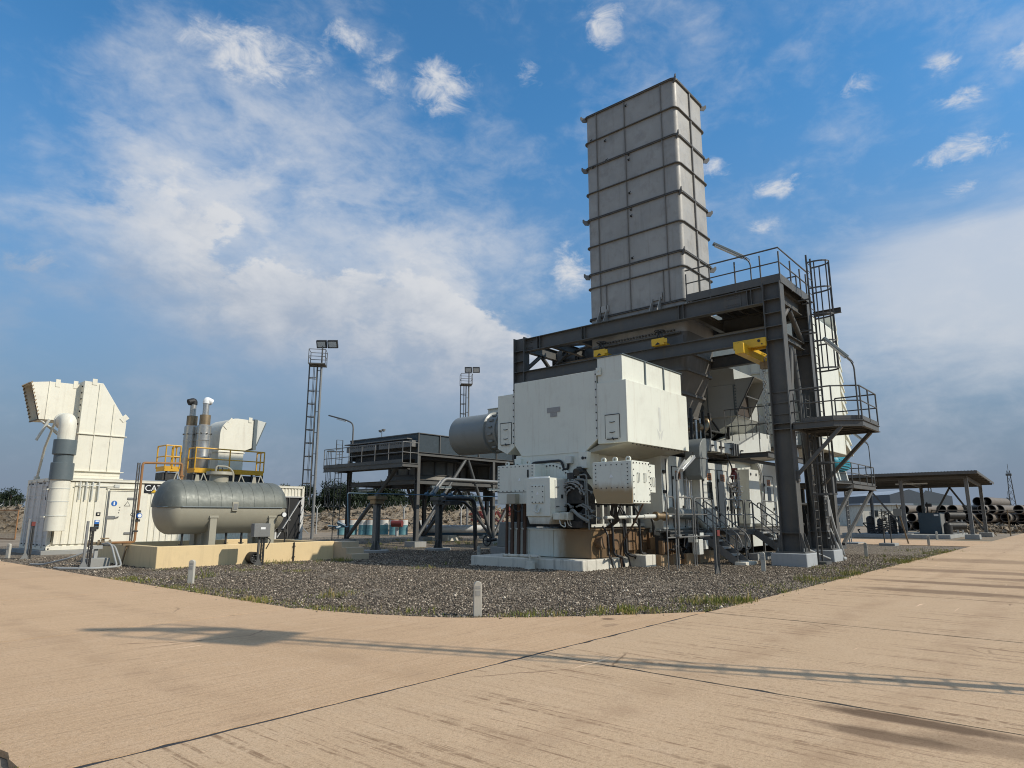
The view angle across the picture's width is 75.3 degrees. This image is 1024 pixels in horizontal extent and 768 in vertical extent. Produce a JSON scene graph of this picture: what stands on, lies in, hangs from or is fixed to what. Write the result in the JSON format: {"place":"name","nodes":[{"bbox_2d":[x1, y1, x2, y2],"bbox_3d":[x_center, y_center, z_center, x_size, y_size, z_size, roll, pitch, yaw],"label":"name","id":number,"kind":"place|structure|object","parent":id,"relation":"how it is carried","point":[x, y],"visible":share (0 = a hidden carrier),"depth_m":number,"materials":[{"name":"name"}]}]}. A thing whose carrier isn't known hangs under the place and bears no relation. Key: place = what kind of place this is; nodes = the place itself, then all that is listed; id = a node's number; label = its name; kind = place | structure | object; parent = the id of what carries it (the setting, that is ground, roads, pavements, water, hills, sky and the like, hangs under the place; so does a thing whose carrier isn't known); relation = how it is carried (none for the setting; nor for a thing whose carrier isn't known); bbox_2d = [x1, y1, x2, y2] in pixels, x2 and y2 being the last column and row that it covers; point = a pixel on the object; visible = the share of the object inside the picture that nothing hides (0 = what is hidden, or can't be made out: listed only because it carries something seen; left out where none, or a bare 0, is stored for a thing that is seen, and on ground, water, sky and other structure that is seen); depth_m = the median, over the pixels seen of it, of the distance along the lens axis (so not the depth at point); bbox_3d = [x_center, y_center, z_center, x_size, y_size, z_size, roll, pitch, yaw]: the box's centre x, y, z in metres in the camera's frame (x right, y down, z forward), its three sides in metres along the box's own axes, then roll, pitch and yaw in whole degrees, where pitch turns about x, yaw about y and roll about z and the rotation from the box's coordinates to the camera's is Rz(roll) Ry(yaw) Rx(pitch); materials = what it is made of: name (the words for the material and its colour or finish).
{"place":"outdoors","nodes":[
{"label":"outdoors","id":0,"kind":"place"},
{"bbox_2d":[312,537,496,549],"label":"grass","id":1,"kind":"structure","parent":0,"point":[431,542],"depth_m":40.00,"materials":[{"name":"green plant"}]},
{"bbox_2d":[0,522,1018,767],"bbox_3d":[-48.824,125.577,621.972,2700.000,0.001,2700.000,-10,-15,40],"label":"ground","id":2,"kind":"structure","parent":0,"point":[334,534],"depth_m":52.61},
{"bbox_2d":[0,510,19,539],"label":"gate","id":3,"kind":"structure","parent":2,"relation":"on","point":[15,528],"depth_m":44.80,"materials":[{"name":"metal"}]},
{"bbox_2d":[0,504,24,533],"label":"rubble mound","id":4,"kind":"object","parent":2,"relation":"on","point":[20,518],"visible":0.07,"depth_m":67.24,"materials":[{"name":"beige stone"}]},
{"bbox_2d":[0,486,25,508],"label":"tree","id":5,"kind":"object","parent":2,"relation":"on","point":[8,496],"visible":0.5,"depth_m":95.49,"materials":[{"name":"green plant"}]},
{"bbox_2d":[299,484,323,512],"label":"tree","id":6,"kind":"object","parent":2,"relation":"on","point":[306,508],"visible":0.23,"depth_m":101.72,"materials":[{"name":"green plant"}]},
{"bbox_2d":[315,479,339,510],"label":"tree","id":7,"kind":"object","parent":2,"relation":"on","point":[325,493],"visible":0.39,"depth_m":105.13,"materials":[{"name":"green plant"}]},
{"bbox_2d":[323,479,344,509],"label":"tree","id":8,"kind":"object","parent":2,"relation":"on","point":[335,495],"visible":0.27,"depth_m":104.43,"materials":[{"name":"green plant"}]},
{"bbox_2d":[329,480,365,510],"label":"tree","id":9,"kind":"object","parent":2,"relation":"on","point":[343,495],"visible":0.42,"depth_m":99.36,"materials":[{"name":"green plant"}]},
{"bbox_2d":[358,519,366,534],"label":"oil drum","id":10,"kind":"object","parent":2,"relation":"on","point":[362,527],"visible":0.73,"depth_m":58.31,"materials":[{"name":"teal metal"}]},
{"bbox_2d":[380,519,388,534],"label":"oil drum","id":11,"kind":"object","parent":2,"relation":"on","point":[384,523],"visible":0.88,"depth_m":58.81,"materials":[{"name":"teal metal"}]},
{"bbox_2d":[374,480,397,508],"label":"tree","id":12,"kind":"object","parent":2,"relation":"on","point":[387,490],"visible":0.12,"depth_m":104.62,"materials":[{"name":"green plant"}]},
{"bbox_2d":[386,497,407,506],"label":"tree","id":13,"kind":"object","parent":2,"relation":"on","point":[397,500],"visible":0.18,"depth_m":98.77,"materials":[{"name":"green plant"}]},
{"bbox_2d":[386,489,407,504],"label":"tree","id":14,"kind":"object","parent":2,"relation":"on","point":[398,496],"visible":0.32,"depth_m":104.71,"materials":[{"name":"green plant"}]},
{"bbox_2d":[391,520,403,535],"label":"red drum","id":15,"kind":"object","parent":2,"relation":"on","point":[396,524],"visible":0.93,"depth_m":55.04,"materials":[{"name":"paint"}]},
{"bbox_2d":[399,519,407,534],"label":"oil drum","id":16,"kind":"object","parent":2,"relation":"on","point":[403,530],"visible":0.85,"depth_m":58.35,"materials":[{"name":"teal metal"}]},
{"bbox_2d":[302,504,510,531],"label":"rubble mound","id":17,"kind":"object","parent":2,"relation":"on","point":[324,519],"visible":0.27,"depth_m":73.37,"materials":[{"name":"beige stone"}]},
{"bbox_2d":[303,501,510,533],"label":"perimeter fence","id":18,"kind":"object","parent":2,"relation":"on","point":[460,520],"visible":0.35,"depth_m":63.86,"materials":[{"name":"grey metal"}]},
{"bbox_2d":[460,367,479,524],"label":"light mast","id":19,"kind":"object","parent":2,"relation":"on","point":[468,370],"visible":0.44,"depth_m":72.07,"materials":[{"name":"grey metal"}]},
{"bbox_2d":[0,535,966,619],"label":"gravel bed","id":20,"kind":"object","parent":2,"relation":"on","point":[858,549],"visible":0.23,"depth_m":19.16,"materials":[{"name":"grey gravel"}]},
{"bbox_2d":[19,519,35,559],"bbox_3d":[-18.625,5.961,25.524,0.120,1.520,0.360,-10,-15,40],"label":"cable post","id":21,"kind":"object","parent":20,"relation":"on","point":[25,556],"visible":0.98,"depth_m":25.54,"materials":[{"name":"grey metal"}]},
{"bbox_2d":[11,548,93,554],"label":"container plinth","id":22,"kind":"structure","parent":20,"relation":"on","point":[42,552],"depth_m":28.79,"materials":[{"name":"grey concrete"}]},
{"bbox_2d":[19,478,304,550],"bbox_3d":[-17.395,6.752,34.477,4.071,3.118,12.412,-10,-15,40],"label":"generator container","id":23,"kind":"object","parent":22,"relation":"on","point":[104,506],"visible":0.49,"depth_m":30.49,"materials":[{"name":"metal"}]},
{"bbox_2d":[21,481,40,546],"bbox_3d":[-22.120,5.948,30.527,1.810,2.940,0.142,-10,-15,40],"label":"door","id":24,"kind":"structure","parent":23,"relation":"in","point":[34,488],"depth_m":30.56,"materials":[{"name":"paint"}]},
{"bbox_2d":[32,480,49,547],"bbox_3d":[-20.738,5.717,29.366,1.810,2.940,0.142,-10,-15,40],"label":"door","id":25,"kind":"structure","parent":23,"relation":"in","point":[39,539],"depth_m":29.44,"materials":[{"name":"paint"}]},
{"bbox_2d":[40,413,77,530],"bbox_3d":[-19.576,3.760,28.855,1.165,5.140,0.950,-10,-15,40],"label":"vent pipe","id":26,"kind":"object","parent":23,"relation":"attached to","point":[62,464],"visible":1,"depth_m":28.47,"materials":[{"name":"metal"}]},
{"bbox_2d":[22,379,128,479],"bbox_3d":[-20.702,2.150,31.114,2.900,4.620,4.010,-10,-15,40],"label":"air intake","id":27,"kind":"object","parent":23,"relation":"on","point":[92,408],"visible":0.91,"depth_m":30.57,"materials":[{"name":"paint"}]},
{"bbox_2d":[101,487,138,541],"bbox_3d":[-18.089,6.065,30.729,0.165,2.490,1.420,-10,-15,40],"label":"door","id":28,"kind":"structure","parent":23,"relation":"in","point":[119,504],"depth_m":30.64,"materials":[{"name":"paint"}]},
{"bbox_2d":[155,444,181,480],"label":"roof walkway","id":29,"kind":"structure","parent":23,"relation":"on","point":[166,475],"depth_m":32.89,"materials":[{"name":"yellow paint"}]},
{"bbox_2d":[178,398,197,479],"bbox_3d":[-17.131,3.003,35.350,0.781,4.562,0.781,-4,-12,18],"label":"exhaust silencer","id":30,"kind":"object","parent":23,"relation":"on","point":[190,434],"visible":0.85,"depth_m":35.10,"materials":[{"name":"silver metal"}]},
{"bbox_2d":[193,397,213,473],"bbox_3d":[-16.265,2.930,34.984,0.781,4.562,0.781,-4,-12,18],"label":"exhaust silencer","id":31,"kind":"object","parent":23,"relation":"on","point":[203,433],"visible":0.88,"depth_m":34.78,"materials":[{"name":"silver metal"}]},
{"bbox_2d":[186,447,264,482],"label":"roof walkway","id":32,"kind":"structure","parent":23,"relation":"on","point":[236,472],"depth_m":35.10,"materials":[{"name":"yellow paint"}]},
{"bbox_2d":[209,417,265,475],"bbox_3d":[-15.566,3.772,37.058,2.060,3.720,2.648,-10,-15,40],"label":"air intake","id":33,"kind":"object","parent":23,"relation":"on","point":[238,434],"visible":0.69,"depth_m":36.23,"materials":[{"name":"paint"}]},
{"bbox_2d":[30,538,121,569],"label":"pipes","id":34,"kind":"object","parent":20,"relation":"on","point":[97,562],"visible":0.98,"depth_m":21.63,"materials":[{"name":"grey metal"}]},
{"bbox_2d":[78,521,96,567],"bbox_3d":[-13.343,5.054,20.841,0.150,1.470,0.390,-10,-15,40],"label":"cable post","id":35,"kind":"object","parent":20,"relation":"on","point":[91,537],"visible":0.91,"depth_m":20.86,"materials":[{"name":"grey metal"}]},
{"bbox_2d":[112,462,183,563],"bbox_3d":[-12.632,4.407,22.893,2.328,3.516,0.408,10,-15,-42],"label":"fuel pipe","id":36,"kind":"object","parent":20,"relation":"on","point":[135,530],"visible":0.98,"depth_m":22.70,"materials":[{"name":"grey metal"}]},
{"bbox_2d":[187,560,195,583],"bbox_3d":[-7.884,4.656,16.327,0.132,0.646,0.106,0,-11,-1],"label":"cable marker","id":37,"kind":"object","parent":20,"relation":"on","point":[191,570],"visible":0.75,"depth_m":16.30,"materials":[{"name":"concrete"}]},
{"bbox_2d":[98,539,368,568],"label":"containment wall","id":38,"kind":"structure","parent":20,"relation":"on","point":[157,554],"depth_m":22.98,"materials":[{"name":"beige paint"}]},
{"bbox_2d":[151,465,286,545],"bbox_3d":[-10.764,4.770,24.823,2.234,3.423,4.896,-10,-15,40],"label":"storage tank","id":39,"kind":"object","parent":38,"relation":"on","point":[202,512],"visible":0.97,"depth_m":24.07,"materials":[{"name":"metal"}]},
{"bbox_2d":[245,552,259,563],"bbox_3d":[-8.989,6.027,23.039,0.330,0.400,0.400,-10,-15,40],"label":"drain pipe end","id":40,"kind":"object","parent":20,"relation":"on","point":[250,557],"visible":0.82,"depth_m":22.94,"materials":[{"name":"black metal"}]},
{"bbox_2d":[251,523,270,565],"bbox_3d":[-8.424,5.385,22.275,0.226,1.380,0.667,-10,-15,40],"label":"cable post","id":41,"kind":"object","parent":20,"relation":"on","point":[261,530],"visible":1,"depth_m":22.25,"materials":[{"name":"grey metal"}]},
{"bbox_2d":[302,340,337,538],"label":"light mast","id":42,"kind":"object","parent":20,"relation":"on","point":[322,344],"visible":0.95,"depth_m":50.34,"materials":[{"name":"grey metal"}]},
{"bbox_2d":[364,496,388,552],"bbox_3d":[-6.227,6.444,30.480,1.240,2.570,1.240,-10,-15,40],"label":"pipe stanchion","id":43,"kind":"object","parent":20,"relation":"on","point":[376,501],"visible":0.91,"depth_m":30.42,"materials":[{"name":"grey metal"}]},
{"bbox_2d":[328,490,497,529],"bbox_3d":[-3.550,6.235,33.069,0.463,1.827,12.517,-10,-15,41],"label":"water pipe","id":44,"kind":"object","parent":43,"relation":"on","point":[427,493],"visible":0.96,"depth_m":31.06,"materials":[{"name":"metal"}]},
{"bbox_2d":[323,415,512,546],"bbox_3d":[-4.163,6.315,43.843,8.931,8.044,15.250,-10,-15,40],"label":"air cooler","id":45,"kind":"object","parent":20,"relation":"on","point":[419,463],"visible":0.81,"depth_m":39.27,"materials":[{"name":"grey metal"}]},
{"bbox_2d":[430,477,497,492],"bbox_3d":[-2.316,5.994,37.971,1.690,1.002,7.685,-10,-15,40],"label":"pipe run","id":46,"kind":"object","parent":45,"relation":"attached to","point":[439,484],"visible":0.77,"depth_m":36.44,"materials":[{"name":"grey metal"}]},
{"bbox_2d":[425,497,450,550],"bbox_3d":[-3.580,6.837,32.453,1.240,2.570,1.240,-10,-15,40],"label":"pipe stanchion","id":47,"kind":"object","parent":20,"relation":"on","point":[438,545],"visible":0.84,"depth_m":32.38,"materials":[{"name":"grey metal"}]},
{"bbox_2d":[441,496,477,550],"bbox_3d":[-2.426,6.595,31.219,0.510,2.574,2.104,-10,-15,40],"label":"pipe run","id":48,"kind":"object","parent":20,"relation":"on","point":[457,500],"visible":0.98,"depth_m":31.60,"materials":[{"name":"grey metal"}]},
{"bbox_2d":[426,525,498,540],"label":"insulated pipe","id":49,"kind":"object","parent":20,"relation":"on","point":[452,532],"visible":0.25,"depth_m":44.90,"materials":[{"name":"silver metal"}]},
{"bbox_2d":[473,581,481,617],"bbox_3d":[-0.566,3.580,10.925,0.132,0.646,0.106,1,-11,-7],"label":"cable marker","id":50,"kind":"object","parent":20,"relation":"on","point":[477,601],"visible":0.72,"depth_m":10.89,"materials":[{"name":"concrete"}]},
{"bbox_2d":[483,522,529,553],"bbox_3d":[0.084,6.753,29.038,2.455,1.400,1.442,-10,-15,40],"label":"pump unit","id":51,"kind":"object","parent":20,"relation":"on","point":[499,548],"visible":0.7,"depth_m":28.85,"materials":[{"name":"grey paint"}]},
{"bbox_2d":[471,553,628,571],"bbox_3d":[1.226,5.905,22.093,4.560,0.350,2.750,-10,-15,40],"label":"generator pad","id":52,"kind":"object","parent":20,"relation":"on","point":[562,563],"visible":0.55,"depth_m":20.84,"materials":[{"name":"white concrete"}]},
{"bbox_2d":[498,353,688,568],"bbox_3d":[3.114,2.886,23.317,5.952,6.650,6.844,-10,-15,40],"label":"generator set","id":53,"kind":"object","parent":52,"relation":"on","point":[577,479],"visible":0.96,"depth_m":21.59,"materials":[{"name":"paint"}]},
{"bbox_2d":[449,412,503,455],"bbox_3d":[-0.918,1.918,25.600,2.840,1.580,1.580,-10,-15,40],"label":"round duct","id":54,"kind":"object","parent":53,"relation":"attached to","point":[474,435],"visible":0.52,"depth_m":25.21,"materials":[{"name":"grey metal"}]},
{"bbox_2d":[625,554,655,566],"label":"oily plinth","id":55,"kind":"structure","parent":20,"relation":"on","point":[647,560],"depth_m":21.63,"materials":[{"name":"white concrete"}]},
{"bbox_2d":[655,554,667,565],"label":"oily plinth","id":56,"kind":"structure","parent":20,"relation":"on","point":[661,559],"depth_m":22.05,"materials":[{"name":"beige concrete"}]},
{"bbox_2d":[681,553,693,564],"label":"oily plinth","id":57,"kind":"structure","parent":20,"relation":"on","point":[688,559],"depth_m":22.84,"materials":[{"name":"brown concrete"}]},
{"bbox_2d":[513,247,879,567],"bbox_3d":[6.759,1.418,27.720,14.880,11.450,4.500,-10,-15,40],"label":"stack gantry","id":58,"kind":"object","parent":20,"relation":"on","point":[770,307],"visible":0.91,"depth_m":24.73,"materials":[{"name":"grey metal"}]},
{"bbox_2d":[580,73,715,436],"bbox_3d":[5.879,-4.949,29.390,4.979,16.190,3.834,-10,-15,40],"label":"exhaust stack","id":59,"kind":"object","parent":58,"relation":"on","point":[646,222],"visible":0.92,"depth_m":28.80,"materials":[{"name":"silver metal"}]},
{"bbox_2d":[712,242,751,288],"bbox_3d":[8.286,-4.439,24.952,1.394,1.856,0.152,0,-11,0],"label":"tube lamp","id":60,"kind":"object","parent":58,"relation":"attached to","point":[725,249],"visible":0.9,"depth_m":25.00,"materials":[{"name":"grey metal"}]},
{"bbox_2d":[733,337,771,442],"bbox_3d":[9.651,0.590,24.854,1.180,3.967,4.250,-10,-15,40],"label":"overhead crane","id":61,"kind":"object","parent":58,"relation":"hanging from","point":[749,349],"visible":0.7,"depth_m":24.18,"materials":[{"name":"metal"}]},
{"bbox_2d":[822,337,859,418],"bbox_3d":[10.973,-0.225,22.143,0.983,2.773,0.152,0,-11,0],"label":"tube lamp","id":62,"kind":"object","parent":58,"relation":"attached to","point":[837,349],"visible":1,"depth_m":22.24,"materials":[{"name":"grey metal"}]},
{"bbox_2d":[697,550,710,563],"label":"oily plinth","id":63,"kind":"structure","parent":20,"relation":"on","point":[705,557],"depth_m":23.55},
{"bbox_2d":[655,507,772,560],"bbox_3d":[7.368,5.487,24.194,1.890,1.930,6.350,-10,-15,40],"label":"lube oil skid","id":64,"kind":"object","parent":20,"relation":"on","point":[686,545],"visible":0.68,"depth_m":22.72,"materials":[{"name":"paint"}]},
{"bbox_2d":[712,527,720,573],"bbox_3d":[5.863,4.782,19.090,0.120,1.320,0.400,-10,-15,40],"label":"cable post","id":65,"kind":"object","parent":20,"relation":"on","point":[716,535],"visible":0.98,"depth_m":19.08,"materials":[{"name":"grey metal"}]},
{"bbox_2d":[656,496,779,570],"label":"access walkway","id":66,"kind":"structure","parent":20,"relation":"on","point":[668,534],"depth_m":22.99,"materials":[{"name":"grey metal"}]},
{"bbox_2d":[675,452,695,536],"bbox_3d":[5.620,3.522,21.423,0.160,2.762,1.322,-10,-15,41],"label":"tube lamp","id":67,"kind":"object","parent":66,"relation":"attached to","point":[684,465],"visible":1,"depth_m":21.15,"materials":[{"name":"metal"}]},
{"bbox_2d":[627,408,802,547],"bbox_3d":[8.768,3.851,28.098,4.870,6.025,12.000,-10,-15,40],"label":"turbine enclosure","id":68,"kind":"object","parent":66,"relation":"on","point":[757,480],"visible":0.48,"depth_m":26.26,"materials":[{"name":"paint"}]},
{"bbox_2d":[671,466,685,527],"bbox_3d":[6.045,4.080,24.013,0.090,2.180,0.900,-10,-15,40],"label":"door","id":69,"kind":"structure","parent":68,"relation":"in","point":[673,468],"depth_m":24.08,"materials":[{"name":"paint"}]},
{"bbox_2d":[702,469,717,526],"bbox_3d":[7.531,4.313,25.186,0.090,2.180,1.150,-10,-15,40],"label":"door","id":70,"kind":"structure","parent":68,"relation":"in","point":[708,483],"depth_m":25.24,"materials":[{"name":"paint"}]},
{"bbox_2d":[716,470,729,526],"bbox_3d":[8.328,4.495,26.098,0.090,2.180,0.900,-10,-15,40],"label":"door","id":71,"kind":"structure","parent":68,"relation":"in","point":[722,486],"depth_m":26.09,"materials":[{"name":"paint"}]},
{"bbox_2d":[683,432,770,479],"bbox_3d":[8.651,2.964,27.484,1.700,2.314,7.530,-10,-15,40],"label":"ventilation duct","id":72,"kind":"object","parent":68,"relation":"attached to","point":[697,467],"visible":0.88,"depth_m":25.70,"materials":[{"name":"white metal"}]},
{"bbox_2d":[698,368,765,434],"bbox_3d":[9.704,0.874,29.928,3.512,2.780,2.540,-10,-15,40],"label":"ventilation hood","id":73,"kind":"object","parent":72,"relation":"on","point":[728,388],"visible":0.74,"depth_m":28.95,"materials":[{"name":"grey metal"}]},
{"bbox_2d":[763,476,775,525],"bbox_3d":[11.598,5.240,29.840,0.090,2.180,1.150,-10,-15,40],"label":"door","id":74,"kind":"structure","parent":68,"relation":"in","point":[767,481],"depth_m":29.85,"materials":[{"name":"paint"}]},
{"bbox_2d":[725,454,742,526],"bbox_3d":[8.655,4.040,25.942,0.459,3.011,1.142,-10,-15,40],"label":"gas valve rack","id":75,"kind":"object","parent":66,"relation":"on","point":[735,487],"visible":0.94,"depth_m":25.75,"materials":[{"name":"silver metal"}]},
{"bbox_2d":[695,501,756,564],"bbox_3d":[7.440,5.223,23.318,1.854,2.222,1.020,-10,-15,40],"label":"metal stair","id":76,"kind":"object","parent":20,"relation":"on","point":[731,554],"visible":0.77,"depth_m":23.18,"materials":[{"name":"grey metal"}]},
{"bbox_2d":[749,502,779,550],"bbox_3d":[10.214,5.645,25.436,1.854,2.222,1.050,-10,-15,40],"label":"metal stair","id":77,"kind":"object","parent":20,"relation":"on","point":[767,538],"visible":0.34,"depth_m":25.54,"materials":[{"name":"grey metal"}]},
{"bbox_2d":[713,315,853,546],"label":"filter house","id":78,"kind":"structure","parent":20,"relation":"on","point":[842,444],"depth_m":32.21,"materials":[{"name":"white paint"}]},
{"bbox_2d":[742,462,876,549],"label":"fan platform","id":79,"kind":"structure","parent":20,"relation":"on","point":[846,486],"depth_m":35.71,"materials":[{"name":"grey metal"}]},
{"bbox_2d":[834,457,850,480],"bbox_3d":[18.536,4.805,38.172,1.000,2.030,4.400,-10,-15,40],"label":"electric motor","id":80,"kind":"object","parent":79,"relation":"on","point":[845,467],"visible":0.26,"depth_m":38.44,"materials":[{"name":"teal paint"}]},
{"bbox_2d":[878,509,898,545],"bbox_3d":[21.258,8.130,37.615,0.800,2.050,1.100,-10,-15,40],"label":"instrument stand","id":81,"kind":"object","parent":20,"relation":"on","point":[884,518],"visible":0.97,"depth_m":37.54,"materials":[{"name":"grey metal"}]},
{"bbox_2d":[837,503,912,525],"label":"site office","id":82,"kind":"structure","parent":2,"relation":"on","point":[854,508],"depth_m":110.12,"materials":[{"name":"white metal"}]},
{"bbox_2d":[837,489,925,521],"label":"hangar","id":83,"kind":"structure","parent":2,"relation":"on","point":[911,496],"depth_m":178.60,"materials":[{"name":"grey metal"}]},
{"bbox_2d":[893,504,908,543],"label":"sign post","id":84,"kind":"object","parent":2,"relation":"on","point":[897,512],"visible":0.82,"depth_m":40.04,"materials":[{"name":"metal"}]},
{"bbox_2d":[842,470,993,539],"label":"open shed","id":85,"kind":"structure","parent":2,"relation":"on","point":[967,479],"depth_m":52.14,"materials":[{"name":"grey metal"}]},
{"bbox_2d":[858,515,952,533],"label":"pump skid","id":86,"kind":"object","parent":85,"relation":"on","point":[871,527],"visible":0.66,"depth_m":53.03,"materials":[{"name":"grey paint"}]},
{"bbox_2d":[918,502,945,533],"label":"compressor cabinet","id":87,"kind":"object","parent":85,"relation":"on","point":[930,523],"visible":0.84,"depth_m":52.35,"materials":[{"name":"metal"}]},
{"bbox_2d":[916,490,952,505],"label":"hangar","id":88,"kind":"structure","parent":2,"relation":"on","point":[933,498],"depth_m":179.41,"materials":[{"name":"grey metal"}]},
{"bbox_2d":[916,522,1023,533],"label":"earth mound","id":89,"kind":"object","parent":2,"relation":"on","point":[999,528],"visible":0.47,"depth_m":64.00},
{"bbox_2d":[931,510,1023,535],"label":"perimeter fence","id":90,"kind":"object","parent":2,"relation":"on","point":[986,510],"visible":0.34,"depth_m":56.66,"materials":[{"name":"metal"}]},
{"bbox_2d":[0,532,1023,767],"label":"concrete road","id":91,"kind":"structure","parent":0,"point":[93,669],"depth_m":6.60,"materials":[{"name":"beige concrete"}]},
{"bbox_2d":[0,0,1023,506],"label":"sky","id":92,"kind":"structure","parent":0,"point":[196,196],"materials":[{"name":"blue"}]},
{"bbox_2d":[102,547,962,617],"bbox_3d":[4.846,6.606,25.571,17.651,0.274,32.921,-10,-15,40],"label":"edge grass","id":93,"kind":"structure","parent":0,"point":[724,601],"depth_m":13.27,"materials":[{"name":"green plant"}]},
{"bbox_2d":[945,512,966,533],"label":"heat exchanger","id":94,"kind":"object","parent":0,"point":[958,526],"visible":0.88,"depth_m":53.26,"materials":[{"name":"metal"}]},
{"bbox_2d":[948,505,967,512],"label":"steel pipe","id":95,"kind":"object","parent":94,"relation":"on","point":[956,507],"visible":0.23,"depth_m":77.74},
{"bbox_2d":[1006,465,1016,504],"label":"lattice tower","id":96,"kind":"structure","parent":0,"point":[1008,474],"depth_m":197.56,"materials":[{"name":"grey metal"}]},
{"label":"steel pipe","id":97,"kind":"object","parent":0,"visible":0},
{"bbox_2d":[965,513,981,521],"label":"steel pipe","id":98,"kind":"object","parent":97,"relation":"on","point":[967,518],"visible":0.17,"depth_m":77.09,"materials":[{"name":"grey metal"}]},
{"bbox_2d":[962,505,978,513],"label":"steel pipe","id":99,"kind":"object","parent":98,"relation":"on","point":[974,507],"visible":0.17,"depth_m":79.01,"materials":[{"name":"grey metal"}]},
{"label":"steel pipe","id":100,"kind":"object","parent":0,"visible":0},
{"bbox_2d":[975,513,992,521],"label":"steel pipe","id":101,"kind":"object","parent":100,"relation":"on","point":[989,517],"visible":0.27,"depth_m":77.19,"materials":[{"name":"grey metal"}]},
{"bbox_2d":[977,505,994,512],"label":"steel pipe","id":102,"kind":"object","parent":101,"relation":"on","point":[987,507],"visible":0.37,"depth_m":77.19,"materials":[{"name":"grey metal"}]},
{"bbox_2d":[984,497,1009,504],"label":"steel pipe","id":103,"kind":"object","parent":102,"relation":"on","point":[999,501],"visible":0.6,"depth_m":80.11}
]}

